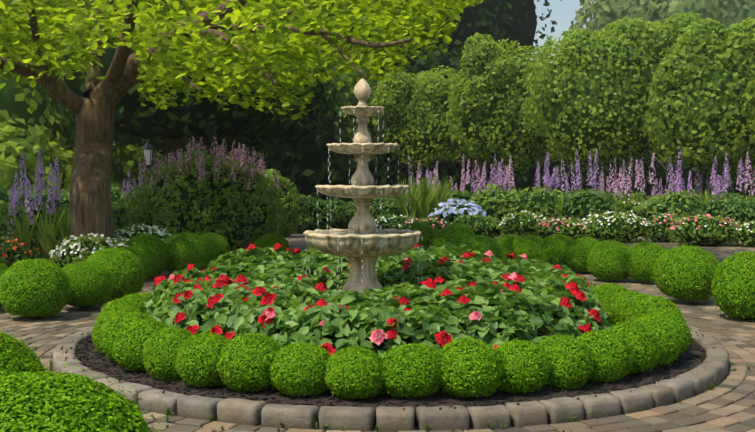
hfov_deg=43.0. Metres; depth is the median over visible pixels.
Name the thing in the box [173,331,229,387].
box ball
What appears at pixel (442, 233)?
box ball
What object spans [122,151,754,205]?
lilac flower spires
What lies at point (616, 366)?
box ball
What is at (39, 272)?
box ball
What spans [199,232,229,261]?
box ball
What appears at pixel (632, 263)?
box ball
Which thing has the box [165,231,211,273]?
box ball
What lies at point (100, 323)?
box ball
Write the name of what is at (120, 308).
box ball
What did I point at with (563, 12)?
sky
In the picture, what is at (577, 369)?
box ball
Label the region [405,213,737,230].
pink border flowers
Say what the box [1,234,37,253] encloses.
orange border flowers
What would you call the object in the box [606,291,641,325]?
box ball
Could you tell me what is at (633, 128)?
pleached trees
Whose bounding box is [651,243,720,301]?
box ball
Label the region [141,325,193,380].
box ball
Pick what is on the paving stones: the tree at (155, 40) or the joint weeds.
the joint weeds
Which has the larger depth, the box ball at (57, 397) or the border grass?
the border grass
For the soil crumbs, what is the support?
on the paving stones
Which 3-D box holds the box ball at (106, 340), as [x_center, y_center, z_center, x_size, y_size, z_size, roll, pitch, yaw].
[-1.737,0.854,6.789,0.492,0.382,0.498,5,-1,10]
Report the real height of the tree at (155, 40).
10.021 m
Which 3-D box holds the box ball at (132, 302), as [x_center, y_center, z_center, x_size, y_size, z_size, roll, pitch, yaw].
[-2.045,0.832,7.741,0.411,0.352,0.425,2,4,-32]
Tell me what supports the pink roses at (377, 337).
on the bed flower at (542, 329)
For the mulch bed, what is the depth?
5.81 m
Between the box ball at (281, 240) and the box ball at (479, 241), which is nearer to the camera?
the box ball at (479, 241)
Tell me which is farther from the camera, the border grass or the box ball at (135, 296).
the border grass
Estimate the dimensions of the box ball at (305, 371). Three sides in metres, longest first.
0.427 x 0.423 x 0.322 m
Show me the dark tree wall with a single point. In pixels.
(317, 157)
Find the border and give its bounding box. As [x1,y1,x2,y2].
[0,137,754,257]
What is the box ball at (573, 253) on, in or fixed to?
on the paving stones
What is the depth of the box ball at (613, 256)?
12.50 m
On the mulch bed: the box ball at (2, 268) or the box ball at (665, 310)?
the box ball at (665, 310)
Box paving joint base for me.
[41,233,754,431]
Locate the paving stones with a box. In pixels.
[0,237,754,431]
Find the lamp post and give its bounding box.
[141,140,154,179]
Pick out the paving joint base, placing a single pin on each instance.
(296, 235)
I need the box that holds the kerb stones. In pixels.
[53,326,728,431]
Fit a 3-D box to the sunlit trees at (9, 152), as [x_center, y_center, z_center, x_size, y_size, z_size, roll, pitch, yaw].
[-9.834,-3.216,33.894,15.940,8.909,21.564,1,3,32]
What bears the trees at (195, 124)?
on the ground
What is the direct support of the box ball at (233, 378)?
on the mulch bed
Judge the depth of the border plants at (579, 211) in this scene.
21.48 m
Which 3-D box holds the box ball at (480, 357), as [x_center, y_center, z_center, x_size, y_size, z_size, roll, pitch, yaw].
[0.547,0.900,5.744,0.462,0.371,0.451,4,3,37]
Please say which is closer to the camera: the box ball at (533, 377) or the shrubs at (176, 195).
the box ball at (533, 377)
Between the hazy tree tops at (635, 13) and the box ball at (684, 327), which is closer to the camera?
the box ball at (684, 327)
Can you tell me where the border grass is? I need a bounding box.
[0,175,722,260]
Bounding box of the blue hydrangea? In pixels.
[429,199,485,217]
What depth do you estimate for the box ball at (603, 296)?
8.51 m
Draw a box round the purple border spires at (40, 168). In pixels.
[7,147,746,238]
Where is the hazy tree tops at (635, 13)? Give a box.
[568,0,754,33]
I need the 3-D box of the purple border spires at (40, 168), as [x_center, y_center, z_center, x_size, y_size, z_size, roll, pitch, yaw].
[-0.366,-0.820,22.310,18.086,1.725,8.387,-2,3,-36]
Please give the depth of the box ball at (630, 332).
6.28 m
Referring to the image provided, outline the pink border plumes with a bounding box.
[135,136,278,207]
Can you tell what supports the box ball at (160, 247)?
on the paving stones
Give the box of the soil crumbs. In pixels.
[35,328,753,431]
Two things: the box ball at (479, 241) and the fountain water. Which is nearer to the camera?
the fountain water
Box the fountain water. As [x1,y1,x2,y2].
[305,110,422,291]
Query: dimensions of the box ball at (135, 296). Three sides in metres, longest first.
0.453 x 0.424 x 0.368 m
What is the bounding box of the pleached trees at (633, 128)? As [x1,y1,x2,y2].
[369,11,754,196]
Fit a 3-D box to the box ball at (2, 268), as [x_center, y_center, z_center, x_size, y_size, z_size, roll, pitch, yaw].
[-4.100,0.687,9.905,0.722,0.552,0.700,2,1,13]
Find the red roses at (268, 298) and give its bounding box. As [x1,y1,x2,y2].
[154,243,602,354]
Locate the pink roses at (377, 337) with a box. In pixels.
[168,250,527,345]
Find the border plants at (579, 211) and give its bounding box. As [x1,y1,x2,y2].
[0,183,754,269]
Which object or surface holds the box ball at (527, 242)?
on the paving stones
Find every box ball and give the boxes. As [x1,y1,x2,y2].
[0,258,72,320]
[0,262,7,305]
[0,328,52,379]
[0,363,159,431]
[62,260,114,307]
[86,246,146,300]
[89,310,128,354]
[94,301,141,324]
[97,310,156,360]
[99,297,145,313]
[109,318,172,371]
[118,291,146,311]
[126,232,171,275]
[126,244,161,277]
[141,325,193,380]
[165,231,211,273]
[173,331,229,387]
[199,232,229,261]
[214,333,282,392]
[253,233,291,251]
[269,341,330,396]
[325,345,384,399]
[381,341,443,397]
[398,221,436,250]
[430,223,473,246]
[438,335,504,397]
[461,234,501,259]
[495,339,551,392]
[496,233,520,259]
[510,234,542,262]
[537,333,596,389]
[538,233,573,267]
[566,236,602,272]
[577,328,635,382]
[587,238,629,281]
[592,282,630,309]
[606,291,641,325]
[607,319,661,373]
[618,293,663,321]
[625,241,666,281]
[626,295,686,321]
[628,314,683,366]
[639,311,694,355]
[644,307,689,330]
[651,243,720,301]
[709,248,754,319]
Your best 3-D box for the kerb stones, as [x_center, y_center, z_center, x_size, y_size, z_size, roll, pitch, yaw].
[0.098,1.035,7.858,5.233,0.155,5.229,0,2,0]
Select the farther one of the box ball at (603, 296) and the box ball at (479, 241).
the box ball at (479, 241)
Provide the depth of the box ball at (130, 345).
6.35 m
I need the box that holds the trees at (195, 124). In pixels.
[40,0,339,165]
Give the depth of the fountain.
7.77 m
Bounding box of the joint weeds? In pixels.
[48,353,750,431]
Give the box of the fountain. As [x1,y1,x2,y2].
[303,78,420,292]
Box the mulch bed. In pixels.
[75,325,705,411]
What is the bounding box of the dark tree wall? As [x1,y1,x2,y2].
[4,0,754,204]
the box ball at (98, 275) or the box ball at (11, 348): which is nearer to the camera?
the box ball at (11, 348)
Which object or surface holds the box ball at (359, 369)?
on the mulch bed
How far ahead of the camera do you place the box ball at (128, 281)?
10.46 m
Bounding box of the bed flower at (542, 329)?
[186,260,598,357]
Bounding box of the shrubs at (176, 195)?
[0,148,754,268]
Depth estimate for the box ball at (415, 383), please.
5.59 m
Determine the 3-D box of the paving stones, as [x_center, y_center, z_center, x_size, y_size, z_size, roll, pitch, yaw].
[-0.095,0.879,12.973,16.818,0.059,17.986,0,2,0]
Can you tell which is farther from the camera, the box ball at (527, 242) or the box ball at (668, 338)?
the box ball at (527, 242)
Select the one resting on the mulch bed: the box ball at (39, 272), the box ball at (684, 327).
the box ball at (684, 327)
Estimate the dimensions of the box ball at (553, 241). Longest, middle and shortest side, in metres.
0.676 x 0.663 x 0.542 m
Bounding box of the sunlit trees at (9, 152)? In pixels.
[0,15,414,193]
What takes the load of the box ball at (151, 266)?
on the paving stones
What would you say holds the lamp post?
on the paving stones
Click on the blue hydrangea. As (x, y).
(476, 208)
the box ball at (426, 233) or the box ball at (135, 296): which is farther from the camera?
the box ball at (426, 233)
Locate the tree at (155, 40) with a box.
[0,0,482,244]
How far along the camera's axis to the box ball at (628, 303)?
7.92 m
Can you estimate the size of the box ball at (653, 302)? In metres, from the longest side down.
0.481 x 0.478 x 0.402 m
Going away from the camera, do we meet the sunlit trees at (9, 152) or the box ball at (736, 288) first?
the box ball at (736, 288)
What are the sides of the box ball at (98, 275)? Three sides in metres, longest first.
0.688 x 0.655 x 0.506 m

